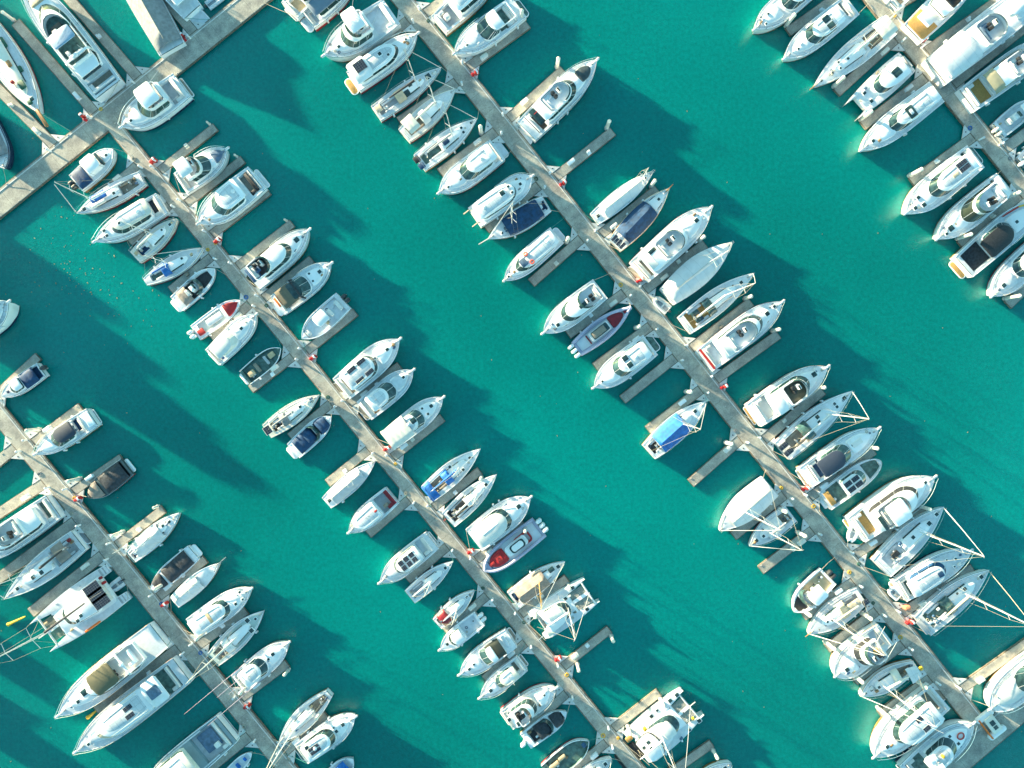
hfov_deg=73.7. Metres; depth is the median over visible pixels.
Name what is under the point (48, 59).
finger pier
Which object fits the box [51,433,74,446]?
cabin windows
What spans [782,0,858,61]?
motor yacht
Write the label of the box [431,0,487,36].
motor yacht
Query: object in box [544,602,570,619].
cabin windows
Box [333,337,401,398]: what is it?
motor yacht
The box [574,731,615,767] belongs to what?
finger pier
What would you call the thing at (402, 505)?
finger pier
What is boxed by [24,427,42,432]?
mooring piling
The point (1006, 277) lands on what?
motor yacht
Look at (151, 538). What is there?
sailboat
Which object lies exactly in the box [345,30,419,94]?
motor yacht
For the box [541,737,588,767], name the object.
workboat
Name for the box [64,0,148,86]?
finger pier
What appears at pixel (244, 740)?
finger pier
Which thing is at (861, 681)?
mooring piling
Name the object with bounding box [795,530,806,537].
mooring piling
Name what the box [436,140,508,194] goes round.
motor yacht
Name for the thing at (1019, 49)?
cabin windows
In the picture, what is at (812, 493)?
finger pier
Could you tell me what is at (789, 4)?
cabin windows
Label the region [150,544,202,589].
speedboat
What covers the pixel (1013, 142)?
finger pier
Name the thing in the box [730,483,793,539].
finger pier
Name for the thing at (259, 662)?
cabin windows
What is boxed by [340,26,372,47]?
cabin windows
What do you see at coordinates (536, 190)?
finger pier
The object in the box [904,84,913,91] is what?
dock box
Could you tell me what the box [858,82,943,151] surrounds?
motor yacht
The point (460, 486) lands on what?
finger pier
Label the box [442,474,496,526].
sailboat
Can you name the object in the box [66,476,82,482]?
mooring piling
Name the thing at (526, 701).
cabin windows
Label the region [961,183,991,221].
cabin windows
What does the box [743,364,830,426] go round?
motor yacht
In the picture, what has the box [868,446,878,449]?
mooring piling
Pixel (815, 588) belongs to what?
fishing boat
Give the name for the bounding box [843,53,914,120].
catamaran
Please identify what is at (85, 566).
dock box
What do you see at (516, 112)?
finger pier
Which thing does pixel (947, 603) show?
sailboat
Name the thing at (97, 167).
speedboat
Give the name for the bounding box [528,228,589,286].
finger pier
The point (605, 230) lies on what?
finger pier
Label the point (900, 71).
roof window
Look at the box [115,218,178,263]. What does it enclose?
sailboat
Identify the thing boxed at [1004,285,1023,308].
finger pier
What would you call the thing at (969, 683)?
finger pier
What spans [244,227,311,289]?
motor yacht
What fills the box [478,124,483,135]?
mooring piling
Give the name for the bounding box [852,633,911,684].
finger pier
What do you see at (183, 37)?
fire hose cabinet
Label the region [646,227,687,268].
cabin windows
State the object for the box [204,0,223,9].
dinghy
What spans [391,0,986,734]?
floating pier
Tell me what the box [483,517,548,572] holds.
speedboat
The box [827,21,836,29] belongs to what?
roof window
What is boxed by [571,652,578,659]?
dock box
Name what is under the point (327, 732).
cabin windows
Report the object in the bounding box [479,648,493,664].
cabin windows
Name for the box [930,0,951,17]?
cabin windows
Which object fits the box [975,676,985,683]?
dock box
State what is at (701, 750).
finger pier
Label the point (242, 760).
speedboat
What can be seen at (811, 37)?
cabin windows
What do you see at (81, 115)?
fire hose cabinet
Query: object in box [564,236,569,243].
mooring piling
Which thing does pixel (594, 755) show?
dock box
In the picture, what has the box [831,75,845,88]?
mooring piling
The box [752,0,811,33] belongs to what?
motor yacht
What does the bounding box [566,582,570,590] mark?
mooring piling
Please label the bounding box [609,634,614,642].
mooring piling
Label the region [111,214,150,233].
cabin windows
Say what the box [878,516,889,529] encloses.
roof windows
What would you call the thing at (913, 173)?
mooring piling
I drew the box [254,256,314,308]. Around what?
finger pier
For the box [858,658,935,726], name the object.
sailboat
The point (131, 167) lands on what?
finger pier
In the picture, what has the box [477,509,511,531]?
cabin windows
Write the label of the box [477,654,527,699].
motor yacht
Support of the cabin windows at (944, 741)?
in the motor yacht at (945, 746)
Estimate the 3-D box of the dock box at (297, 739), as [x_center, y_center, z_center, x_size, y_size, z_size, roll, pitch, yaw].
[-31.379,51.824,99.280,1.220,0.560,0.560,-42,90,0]
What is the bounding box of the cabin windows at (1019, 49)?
[993,49,1020,85]
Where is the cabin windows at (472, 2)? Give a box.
[460,0,477,11]
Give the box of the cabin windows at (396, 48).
[364,44,398,81]
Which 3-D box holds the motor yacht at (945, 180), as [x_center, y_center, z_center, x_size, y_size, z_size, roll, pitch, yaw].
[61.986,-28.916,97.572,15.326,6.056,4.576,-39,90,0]
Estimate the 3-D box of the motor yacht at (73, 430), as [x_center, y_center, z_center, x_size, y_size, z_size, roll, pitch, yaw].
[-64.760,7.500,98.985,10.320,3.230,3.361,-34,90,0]
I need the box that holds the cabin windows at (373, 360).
[356,356,377,388]
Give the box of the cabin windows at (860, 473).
[840,470,865,493]
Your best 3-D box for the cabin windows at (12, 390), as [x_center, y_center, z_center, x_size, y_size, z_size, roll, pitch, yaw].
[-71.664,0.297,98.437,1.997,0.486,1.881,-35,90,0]
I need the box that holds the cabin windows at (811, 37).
[805,19,837,43]
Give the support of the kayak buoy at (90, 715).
on the water
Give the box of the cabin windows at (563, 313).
[561,291,595,320]
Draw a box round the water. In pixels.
[0,0,1023,767]
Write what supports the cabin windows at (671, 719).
in the catamaran at (658, 730)
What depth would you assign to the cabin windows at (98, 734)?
97.23 m
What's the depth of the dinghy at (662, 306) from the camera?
99.45 m
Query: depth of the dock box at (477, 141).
99.00 m
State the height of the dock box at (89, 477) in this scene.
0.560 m
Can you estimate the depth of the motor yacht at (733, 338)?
97.74 m
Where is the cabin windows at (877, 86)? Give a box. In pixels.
[873,70,893,92]
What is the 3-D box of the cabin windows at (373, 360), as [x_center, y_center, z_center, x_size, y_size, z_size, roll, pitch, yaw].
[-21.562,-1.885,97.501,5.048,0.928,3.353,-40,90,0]
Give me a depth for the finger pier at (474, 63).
99.56 m
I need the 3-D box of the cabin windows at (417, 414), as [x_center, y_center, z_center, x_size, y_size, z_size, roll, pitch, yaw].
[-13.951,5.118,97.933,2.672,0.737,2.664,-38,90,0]
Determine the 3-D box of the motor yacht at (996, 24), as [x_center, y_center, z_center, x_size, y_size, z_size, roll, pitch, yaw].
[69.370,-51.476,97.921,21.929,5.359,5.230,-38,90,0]
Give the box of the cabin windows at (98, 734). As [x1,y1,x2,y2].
[96,688,148,737]
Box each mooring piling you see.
[1,10,16,21]
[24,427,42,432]
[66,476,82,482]
[110,530,125,537]
[153,584,162,590]
[194,634,202,640]
[238,686,246,694]
[283,668,290,676]
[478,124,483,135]
[520,9,523,17]
[555,56,559,68]
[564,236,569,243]
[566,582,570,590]
[575,661,580,672]
[604,119,610,130]
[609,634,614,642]
[625,723,631,735]
[633,324,640,329]
[649,179,656,187]
[658,697,665,707]
[684,389,692,393]
[697,235,705,242]
[711,748,718,759]
[723,440,733,445]
[742,294,752,300]
[770,327,780,332]
[776,506,787,513]
[784,13,795,27]
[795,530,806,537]
[802,609,811,617]
[822,639,836,650]
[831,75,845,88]
[854,676,864,684]
[858,109,872,121]
[859,611,872,620]
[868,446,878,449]
[875,705,890,719]
[907,167,923,177]
[915,680,927,689]
[918,504,931,510]
[955,232,972,240]
[1002,294,1021,300]
[1007,190,1021,199]
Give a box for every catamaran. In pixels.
[0,564,132,662]
[525,576,599,640]
[623,686,703,767]
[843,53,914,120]
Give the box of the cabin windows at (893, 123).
[888,93,928,130]
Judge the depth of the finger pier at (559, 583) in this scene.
99.56 m
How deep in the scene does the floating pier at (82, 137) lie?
99.52 m
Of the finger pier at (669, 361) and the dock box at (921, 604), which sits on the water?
the finger pier at (669, 361)
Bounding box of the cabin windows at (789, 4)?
[781,0,804,8]
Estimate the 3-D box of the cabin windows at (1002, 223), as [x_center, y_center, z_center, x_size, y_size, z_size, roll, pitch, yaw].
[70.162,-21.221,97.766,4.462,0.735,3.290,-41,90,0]
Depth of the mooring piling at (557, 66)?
98.01 m
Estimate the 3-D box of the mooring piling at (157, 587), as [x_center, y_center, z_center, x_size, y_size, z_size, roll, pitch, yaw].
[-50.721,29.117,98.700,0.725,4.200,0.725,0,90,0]
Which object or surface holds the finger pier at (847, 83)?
on the water
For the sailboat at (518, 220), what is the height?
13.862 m
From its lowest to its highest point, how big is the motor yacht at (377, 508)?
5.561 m
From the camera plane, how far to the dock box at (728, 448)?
99.00 m
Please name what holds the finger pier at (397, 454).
on the water
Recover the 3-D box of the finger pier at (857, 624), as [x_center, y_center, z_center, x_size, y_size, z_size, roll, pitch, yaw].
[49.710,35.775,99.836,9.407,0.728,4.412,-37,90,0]
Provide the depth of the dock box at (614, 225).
99.00 m
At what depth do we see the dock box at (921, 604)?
99.03 m
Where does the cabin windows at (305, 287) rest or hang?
in the motor yacht at (299, 289)
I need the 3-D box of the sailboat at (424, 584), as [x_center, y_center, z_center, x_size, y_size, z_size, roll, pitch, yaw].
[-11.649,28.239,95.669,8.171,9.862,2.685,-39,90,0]
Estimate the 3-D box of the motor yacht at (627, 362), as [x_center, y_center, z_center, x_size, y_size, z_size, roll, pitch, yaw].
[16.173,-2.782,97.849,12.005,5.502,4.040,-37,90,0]
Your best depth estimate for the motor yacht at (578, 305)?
97.67 m
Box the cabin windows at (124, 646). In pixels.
[85,646,140,695]
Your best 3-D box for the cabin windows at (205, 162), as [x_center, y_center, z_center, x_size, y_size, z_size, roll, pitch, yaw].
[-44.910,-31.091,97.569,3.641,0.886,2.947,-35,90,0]
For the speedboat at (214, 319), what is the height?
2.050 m
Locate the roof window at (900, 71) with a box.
[894,69,902,77]
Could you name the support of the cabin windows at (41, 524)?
in the motor yacht at (27, 525)
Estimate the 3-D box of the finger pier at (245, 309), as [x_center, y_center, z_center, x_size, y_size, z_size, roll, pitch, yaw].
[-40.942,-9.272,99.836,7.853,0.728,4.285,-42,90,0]
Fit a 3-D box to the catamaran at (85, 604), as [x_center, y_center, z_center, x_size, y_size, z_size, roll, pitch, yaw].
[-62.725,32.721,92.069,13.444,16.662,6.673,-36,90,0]
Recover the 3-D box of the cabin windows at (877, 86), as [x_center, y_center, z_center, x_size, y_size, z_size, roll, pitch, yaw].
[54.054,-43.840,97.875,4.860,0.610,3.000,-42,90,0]
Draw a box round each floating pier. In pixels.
[0,0,272,219]
[0,403,298,767]
[104,116,645,767]
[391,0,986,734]
[862,0,1023,199]
[946,703,1023,767]
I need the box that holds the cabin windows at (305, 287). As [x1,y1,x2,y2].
[292,276,310,295]
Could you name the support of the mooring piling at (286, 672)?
in the water
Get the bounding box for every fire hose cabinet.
[73,496,82,501]
[78,112,87,121]
[149,157,157,163]
[160,600,168,607]
[179,32,186,41]
[213,237,221,243]
[243,703,251,709]
[309,355,316,360]
[471,69,478,76]
[554,655,561,661]
[559,179,566,186]
[801,485,810,490]
[905,619,915,624]
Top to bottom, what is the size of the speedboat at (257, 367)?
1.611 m
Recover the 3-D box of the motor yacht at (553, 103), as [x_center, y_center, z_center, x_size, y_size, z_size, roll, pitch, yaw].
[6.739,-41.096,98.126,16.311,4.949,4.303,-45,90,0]
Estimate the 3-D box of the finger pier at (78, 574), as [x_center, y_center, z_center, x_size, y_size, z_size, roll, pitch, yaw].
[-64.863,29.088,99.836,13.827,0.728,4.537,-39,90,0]
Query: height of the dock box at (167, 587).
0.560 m
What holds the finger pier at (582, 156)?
on the water
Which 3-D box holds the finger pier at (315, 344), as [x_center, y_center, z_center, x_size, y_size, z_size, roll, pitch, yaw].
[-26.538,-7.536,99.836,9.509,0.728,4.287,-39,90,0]
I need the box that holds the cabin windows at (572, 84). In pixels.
[548,80,575,119]
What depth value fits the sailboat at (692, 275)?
97.72 m
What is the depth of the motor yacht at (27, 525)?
97.71 m
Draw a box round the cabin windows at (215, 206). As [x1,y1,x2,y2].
[211,194,244,214]
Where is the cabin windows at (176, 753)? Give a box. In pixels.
[159,751,181,767]
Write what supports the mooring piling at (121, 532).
in the water
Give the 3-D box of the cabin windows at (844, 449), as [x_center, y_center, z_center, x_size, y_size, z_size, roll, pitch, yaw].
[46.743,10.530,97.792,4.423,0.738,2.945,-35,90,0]
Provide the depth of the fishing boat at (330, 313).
98.99 m
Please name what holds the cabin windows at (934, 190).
in the motor yacht at (945, 180)
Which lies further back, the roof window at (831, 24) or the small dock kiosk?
the small dock kiosk
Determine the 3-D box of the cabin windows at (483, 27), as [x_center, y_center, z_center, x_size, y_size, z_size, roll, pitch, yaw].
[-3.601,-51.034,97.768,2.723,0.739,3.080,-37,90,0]
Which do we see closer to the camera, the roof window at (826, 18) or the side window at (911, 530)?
the roof window at (826, 18)
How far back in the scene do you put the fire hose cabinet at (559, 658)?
98.92 m
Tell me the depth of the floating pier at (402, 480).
99.50 m
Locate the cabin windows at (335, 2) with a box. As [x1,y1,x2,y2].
[320,0,340,15]
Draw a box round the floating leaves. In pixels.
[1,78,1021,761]
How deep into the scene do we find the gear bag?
98.83 m
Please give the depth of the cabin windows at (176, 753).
97.28 m
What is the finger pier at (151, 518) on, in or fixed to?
on the water
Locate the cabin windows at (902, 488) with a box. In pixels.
[869,486,917,512]
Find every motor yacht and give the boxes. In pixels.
[0,120,13,169]
[0,299,19,335]
[0,494,65,558]
[21,0,125,102]
[31,408,102,456]
[54,621,171,718]
[72,655,196,754]
[91,193,169,243]
[118,72,194,131]
[154,711,239,767]
[165,0,209,27]
[173,146,229,194]
[186,586,252,635]
[187,640,290,723]
[195,167,269,225]
[205,312,258,365]
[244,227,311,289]
[270,261,333,315]
[281,0,310,22]
[294,712,357,763]
[301,0,349,32]
[321,0,400,61]
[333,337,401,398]
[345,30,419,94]
[347,486,399,534]
[357,368,415,419]
[377,530,438,584]
[380,395,445,449]
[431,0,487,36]
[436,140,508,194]
[452,0,528,56]
[457,627,516,676]
[464,173,534,228]
[465,495,532,550]
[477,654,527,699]
[500,683,558,729]
[502,228,564,282]
[517,57,599,144]
[540,279,607,335]
[591,335,659,389]
[628,205,712,282]
[695,299,784,370]
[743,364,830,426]
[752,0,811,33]
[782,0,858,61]
[795,426,881,486]
[829,621,896,680]
[842,474,937,542]
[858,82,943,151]
[870,681,949,759]
[884,0,908,11]
[888,548,973,601]
[895,718,976,767]
[901,0,965,45]
[901,145,984,215]
[921,0,1023,88]
[932,173,1011,241]
[949,203,1023,278]
[954,43,1023,113]
[983,650,1023,713]
[986,242,1023,298]
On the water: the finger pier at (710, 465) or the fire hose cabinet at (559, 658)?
the finger pier at (710, 465)
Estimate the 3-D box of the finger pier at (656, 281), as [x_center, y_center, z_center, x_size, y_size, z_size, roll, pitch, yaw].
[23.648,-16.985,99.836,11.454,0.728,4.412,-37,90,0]
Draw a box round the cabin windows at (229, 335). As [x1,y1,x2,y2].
[220,332,236,355]
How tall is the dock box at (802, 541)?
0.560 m
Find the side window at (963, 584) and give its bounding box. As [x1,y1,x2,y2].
[947,583,964,596]
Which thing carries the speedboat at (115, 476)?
on the water
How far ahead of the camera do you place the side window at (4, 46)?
98.43 m
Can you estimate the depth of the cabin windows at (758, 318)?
97.38 m
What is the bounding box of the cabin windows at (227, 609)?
[195,600,230,630]
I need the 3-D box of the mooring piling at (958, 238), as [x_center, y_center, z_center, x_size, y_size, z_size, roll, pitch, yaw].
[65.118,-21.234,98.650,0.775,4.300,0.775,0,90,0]
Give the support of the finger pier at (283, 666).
on the water
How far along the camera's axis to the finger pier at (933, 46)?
99.56 m
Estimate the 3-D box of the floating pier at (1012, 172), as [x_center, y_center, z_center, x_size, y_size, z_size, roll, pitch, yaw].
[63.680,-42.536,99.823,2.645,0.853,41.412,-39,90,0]
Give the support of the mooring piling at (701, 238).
in the water
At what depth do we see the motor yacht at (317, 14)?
98.73 m
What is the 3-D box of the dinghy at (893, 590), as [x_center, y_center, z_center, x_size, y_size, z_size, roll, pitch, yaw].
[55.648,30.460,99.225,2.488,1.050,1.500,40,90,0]
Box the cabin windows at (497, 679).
[495,668,508,687]
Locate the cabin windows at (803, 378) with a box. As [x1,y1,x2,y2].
[769,375,809,394]
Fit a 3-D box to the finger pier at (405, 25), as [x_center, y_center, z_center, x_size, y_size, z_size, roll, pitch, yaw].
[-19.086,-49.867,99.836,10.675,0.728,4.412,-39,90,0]
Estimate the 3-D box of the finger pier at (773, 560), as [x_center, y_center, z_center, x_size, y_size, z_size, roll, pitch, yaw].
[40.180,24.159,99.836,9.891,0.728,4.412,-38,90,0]
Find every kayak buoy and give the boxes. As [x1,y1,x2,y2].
[6,616,25,625]
[86,711,95,719]
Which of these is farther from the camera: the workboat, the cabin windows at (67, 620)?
the workboat
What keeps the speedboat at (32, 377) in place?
on the water
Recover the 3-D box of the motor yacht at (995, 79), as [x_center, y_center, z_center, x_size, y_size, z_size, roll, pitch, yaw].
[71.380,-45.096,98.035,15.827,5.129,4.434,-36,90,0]
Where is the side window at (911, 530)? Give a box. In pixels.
[903,522,919,538]
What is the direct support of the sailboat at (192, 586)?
on the water
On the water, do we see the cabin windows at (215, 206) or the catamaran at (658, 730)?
the catamaran at (658, 730)
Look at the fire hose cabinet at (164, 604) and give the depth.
98.86 m
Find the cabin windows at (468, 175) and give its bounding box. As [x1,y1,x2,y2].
[459,158,492,179]
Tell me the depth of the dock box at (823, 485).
99.00 m
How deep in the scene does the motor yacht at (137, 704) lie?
97.48 m
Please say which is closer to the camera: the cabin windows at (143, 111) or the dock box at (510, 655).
the cabin windows at (143, 111)
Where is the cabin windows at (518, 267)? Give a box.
[516,247,554,270]
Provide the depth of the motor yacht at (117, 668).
97.62 m
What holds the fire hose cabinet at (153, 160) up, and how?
on the finger pier at (165, 167)
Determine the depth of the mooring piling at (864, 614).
98.19 m
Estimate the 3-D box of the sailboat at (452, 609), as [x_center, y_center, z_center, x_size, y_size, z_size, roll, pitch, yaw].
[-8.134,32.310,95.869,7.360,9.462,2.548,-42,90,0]
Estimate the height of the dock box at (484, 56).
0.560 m
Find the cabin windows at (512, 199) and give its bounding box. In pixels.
[485,185,515,218]
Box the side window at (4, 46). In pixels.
[4,46,25,81]
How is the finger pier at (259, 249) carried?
on the water
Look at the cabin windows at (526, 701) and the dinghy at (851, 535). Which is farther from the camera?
the dinghy at (851, 535)
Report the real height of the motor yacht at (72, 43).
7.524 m
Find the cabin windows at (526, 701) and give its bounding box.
[510,699,536,714]
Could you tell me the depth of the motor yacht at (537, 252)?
97.67 m
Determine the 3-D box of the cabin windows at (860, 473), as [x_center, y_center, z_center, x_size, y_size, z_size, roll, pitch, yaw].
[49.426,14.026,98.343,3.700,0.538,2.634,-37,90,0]
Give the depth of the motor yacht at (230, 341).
98.28 m
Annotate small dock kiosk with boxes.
[975,708,1006,739]
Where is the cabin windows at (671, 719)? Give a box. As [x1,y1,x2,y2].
[648,715,678,731]
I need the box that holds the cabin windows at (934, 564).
[909,562,945,578]
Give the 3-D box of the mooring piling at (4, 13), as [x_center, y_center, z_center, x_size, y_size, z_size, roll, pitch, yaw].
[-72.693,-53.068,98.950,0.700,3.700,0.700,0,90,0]
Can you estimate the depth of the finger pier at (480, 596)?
99.56 m
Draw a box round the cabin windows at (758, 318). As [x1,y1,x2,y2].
[716,315,762,341]
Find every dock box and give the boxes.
[20,494,30,500]
[32,127,41,135]
[42,425,51,432]
[72,91,81,100]
[80,562,89,569]
[84,474,94,480]
[113,174,121,180]
[163,583,172,590]
[233,312,241,319]
[270,364,278,371]
[292,736,299,744]
[400,443,407,449]
[468,603,475,610]
[473,138,481,145]
[480,52,487,60]
[507,650,514,658]
[520,97,528,105]
[567,158,574,165]
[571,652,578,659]
[590,751,598,760]
[609,299,616,306]
[610,222,617,229]
[660,273,668,280]
[678,398,686,405]
[723,445,731,452]
[797,538,805,545]
[819,482,827,489]
[833,587,842,594]
[868,539,877,546]
[880,47,889,55]
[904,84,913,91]
[918,600,926,607]
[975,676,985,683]
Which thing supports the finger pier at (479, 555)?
on the water
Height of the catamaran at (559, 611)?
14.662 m
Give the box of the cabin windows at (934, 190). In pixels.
[929,157,960,196]
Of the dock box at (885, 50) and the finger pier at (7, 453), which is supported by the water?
the finger pier at (7, 453)
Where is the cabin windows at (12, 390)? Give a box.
[9,378,23,392]
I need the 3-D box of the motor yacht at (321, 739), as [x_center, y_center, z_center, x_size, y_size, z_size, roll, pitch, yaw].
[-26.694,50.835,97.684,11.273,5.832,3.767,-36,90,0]
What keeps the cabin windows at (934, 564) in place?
in the motor yacht at (918, 578)
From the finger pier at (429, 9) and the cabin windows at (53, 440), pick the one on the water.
the finger pier at (429, 9)
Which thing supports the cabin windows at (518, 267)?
in the motor yacht at (537, 252)
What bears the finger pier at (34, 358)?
on the water
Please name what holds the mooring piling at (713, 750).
in the water
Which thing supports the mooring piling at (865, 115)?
in the water
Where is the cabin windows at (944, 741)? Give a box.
[925,737,956,755]
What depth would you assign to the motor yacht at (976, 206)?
97.76 m
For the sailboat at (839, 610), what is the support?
on the water
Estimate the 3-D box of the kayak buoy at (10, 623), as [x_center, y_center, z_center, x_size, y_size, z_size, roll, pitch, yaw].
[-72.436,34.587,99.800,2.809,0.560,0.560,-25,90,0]
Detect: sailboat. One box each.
[0,22,48,126]
[0,530,90,599]
[54,171,148,213]
[114,513,180,561]
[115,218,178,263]
[143,248,203,285]
[170,557,225,607]
[187,610,264,682]
[262,395,319,437]
[267,688,333,767]
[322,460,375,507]
[371,48,440,122]
[398,77,455,143]
[405,561,452,602]
[413,102,476,171]
[421,449,479,501]
[433,589,473,628]
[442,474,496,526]
[479,196,551,243]
[507,561,564,609]
[582,755,611,767]
[590,167,654,224]
[608,184,672,251]
[642,401,707,458]
[659,241,733,305]
[677,273,755,333]
[702,759,732,767]
[718,476,781,531]
[748,505,801,550]
[773,391,868,459]
[805,587,883,655]
[810,7,902,89]
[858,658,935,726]
[869,507,983,576]
[912,569,1023,635]
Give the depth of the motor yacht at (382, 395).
98.23 m
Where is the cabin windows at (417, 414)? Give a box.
[403,410,424,430]
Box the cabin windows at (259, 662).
[243,658,267,677]
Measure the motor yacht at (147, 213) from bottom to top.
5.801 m
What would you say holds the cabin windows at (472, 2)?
in the motor yacht at (450, 17)
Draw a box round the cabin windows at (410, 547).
[394,547,411,572]
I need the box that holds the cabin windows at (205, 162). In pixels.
[192,155,210,181]
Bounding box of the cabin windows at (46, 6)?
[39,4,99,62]
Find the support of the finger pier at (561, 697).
on the water
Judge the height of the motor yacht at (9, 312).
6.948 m
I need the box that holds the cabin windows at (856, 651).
[854,638,870,665]
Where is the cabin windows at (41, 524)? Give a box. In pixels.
[0,523,42,550]
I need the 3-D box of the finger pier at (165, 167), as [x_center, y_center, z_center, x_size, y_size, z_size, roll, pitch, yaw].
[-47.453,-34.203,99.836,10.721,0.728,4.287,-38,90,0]
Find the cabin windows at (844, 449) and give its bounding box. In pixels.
[820,444,850,463]
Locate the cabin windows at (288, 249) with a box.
[264,243,291,277]
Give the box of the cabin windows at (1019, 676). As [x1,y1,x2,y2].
[1014,666,1023,690]
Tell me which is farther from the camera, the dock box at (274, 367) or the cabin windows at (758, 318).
the dock box at (274, 367)
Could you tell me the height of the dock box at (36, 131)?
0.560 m
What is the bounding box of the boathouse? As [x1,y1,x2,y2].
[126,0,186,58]
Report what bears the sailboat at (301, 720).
on the water
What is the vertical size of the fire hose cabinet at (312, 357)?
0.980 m
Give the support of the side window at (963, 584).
in the sailboat at (947, 603)
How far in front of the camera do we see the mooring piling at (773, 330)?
98.03 m
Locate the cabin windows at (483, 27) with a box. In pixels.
[477,16,499,39]
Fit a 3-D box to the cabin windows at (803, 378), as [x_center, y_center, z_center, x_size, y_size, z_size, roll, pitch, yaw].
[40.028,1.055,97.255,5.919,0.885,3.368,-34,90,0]
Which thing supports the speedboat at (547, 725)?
on the water
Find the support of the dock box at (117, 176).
on the finger pier at (131, 167)
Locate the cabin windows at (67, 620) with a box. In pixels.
[62,604,98,623]
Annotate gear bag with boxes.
[902,604,910,609]
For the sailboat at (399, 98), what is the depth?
98.82 m
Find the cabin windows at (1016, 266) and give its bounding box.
[1012,251,1023,276]
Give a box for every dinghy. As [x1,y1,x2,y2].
[109,576,125,591]
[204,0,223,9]
[653,296,671,314]
[846,524,858,542]
[887,587,902,600]
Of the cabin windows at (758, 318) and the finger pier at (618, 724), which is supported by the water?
the finger pier at (618, 724)
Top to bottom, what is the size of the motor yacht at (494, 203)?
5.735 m
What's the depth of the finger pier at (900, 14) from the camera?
99.53 m
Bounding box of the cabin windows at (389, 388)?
[372,382,395,407]
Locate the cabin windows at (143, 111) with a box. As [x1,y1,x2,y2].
[137,100,169,117]
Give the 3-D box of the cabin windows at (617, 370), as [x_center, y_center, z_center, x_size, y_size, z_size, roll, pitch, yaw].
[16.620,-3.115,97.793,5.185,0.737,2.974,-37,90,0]
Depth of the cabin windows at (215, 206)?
97.65 m
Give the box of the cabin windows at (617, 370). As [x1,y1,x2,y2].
[612,345,641,376]
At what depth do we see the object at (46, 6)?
97.04 m
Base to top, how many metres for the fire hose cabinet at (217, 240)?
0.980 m
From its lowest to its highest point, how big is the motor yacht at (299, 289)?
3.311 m
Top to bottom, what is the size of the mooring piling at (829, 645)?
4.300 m
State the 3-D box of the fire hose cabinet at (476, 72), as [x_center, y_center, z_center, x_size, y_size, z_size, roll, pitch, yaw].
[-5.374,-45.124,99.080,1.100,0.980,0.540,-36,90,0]
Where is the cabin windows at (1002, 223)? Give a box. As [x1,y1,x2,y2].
[983,222,1014,238]
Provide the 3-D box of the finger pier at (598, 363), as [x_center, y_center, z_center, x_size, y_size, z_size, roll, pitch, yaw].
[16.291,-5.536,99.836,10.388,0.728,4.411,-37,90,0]
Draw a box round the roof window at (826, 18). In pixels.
[821,14,830,23]
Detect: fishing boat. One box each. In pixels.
[302,293,351,339]
[438,611,485,651]
[791,567,835,612]
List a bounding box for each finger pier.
[0,83,64,154]
[0,353,41,406]
[0,436,24,467]
[0,471,52,519]
[0,510,83,582]
[12,19,104,121]
[24,403,83,446]
[28,544,111,616]
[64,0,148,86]
[64,454,123,502]
[93,637,186,713]
[106,155,145,185]
[107,505,166,555]
[127,194,177,245]
[150,556,208,607]
[154,124,218,181]
[163,0,204,38]
[168,246,219,293]
[177,156,245,213]
[189,607,249,656]
[204,191,271,245]
[210,293,255,340]
[210,725,258,767]
[228,220,294,276]
[232,659,289,709]
[248,345,300,392]
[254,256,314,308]
[275,711,328,763]
[287,393,339,438]
[297,309,358,361]
[325,439,376,486]
[340,362,402,414]
[350,8,416,61]
[366,489,417,537]
[384,415,444,468]
[396,70,464,124]
[405,536,455,583]
[416,0,444,23]
[424,467,482,518]
[437,121,504,176]
[442,585,495,632]
[460,21,530,77]
[467,520,523,566]
[481,632,533,680]
[484,174,547,232]
[500,66,564,129]
[511,574,569,624]
[522,682,575,732]
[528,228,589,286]
[547,128,615,188]
[554,625,611,677]
[565,282,632,338]
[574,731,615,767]
[592,185,658,244]
[592,315,659,370]
[604,688,661,738]
[620,346,683,402]
[636,240,707,299]
[645,379,709,433]
[668,739,713,767]
[682,299,753,359]
[687,428,749,486]
[707,332,780,390]
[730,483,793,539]
[754,389,825,450]
[757,519,821,573]
[785,0,836,35]
[801,449,876,508]
[801,570,862,619]
[824,603,885,651]
[833,38,904,96]
[846,508,925,565]
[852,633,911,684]
[859,66,932,129]
[876,670,938,717]
[893,563,974,624]
[896,0,915,19]
[908,125,981,186]
[919,0,995,54]
[952,26,1023,93]
[953,638,1023,700]
[956,184,1023,246]
[996,127,1023,160]
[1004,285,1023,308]
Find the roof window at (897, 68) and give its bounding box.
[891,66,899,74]
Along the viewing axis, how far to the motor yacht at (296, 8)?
98.81 m
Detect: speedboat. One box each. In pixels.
[0,363,49,397]
[68,148,116,192]
[87,458,135,498]
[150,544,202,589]
[171,268,215,311]
[187,300,240,339]
[227,751,251,767]
[239,347,280,384]
[286,416,330,458]
[329,756,353,767]
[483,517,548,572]
[520,709,566,748]
[568,306,631,357]
[817,459,881,509]
[989,100,1023,137]
[1015,149,1023,167]
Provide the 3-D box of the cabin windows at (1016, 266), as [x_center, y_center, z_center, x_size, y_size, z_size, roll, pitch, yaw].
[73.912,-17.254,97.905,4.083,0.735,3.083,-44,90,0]
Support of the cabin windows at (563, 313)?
in the motor yacht at (578, 305)
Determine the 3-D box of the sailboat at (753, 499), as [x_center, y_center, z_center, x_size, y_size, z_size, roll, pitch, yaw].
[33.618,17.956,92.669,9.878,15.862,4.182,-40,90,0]
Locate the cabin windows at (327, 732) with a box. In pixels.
[304,729,335,747]
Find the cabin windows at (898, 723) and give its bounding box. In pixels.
[893,701,924,743]

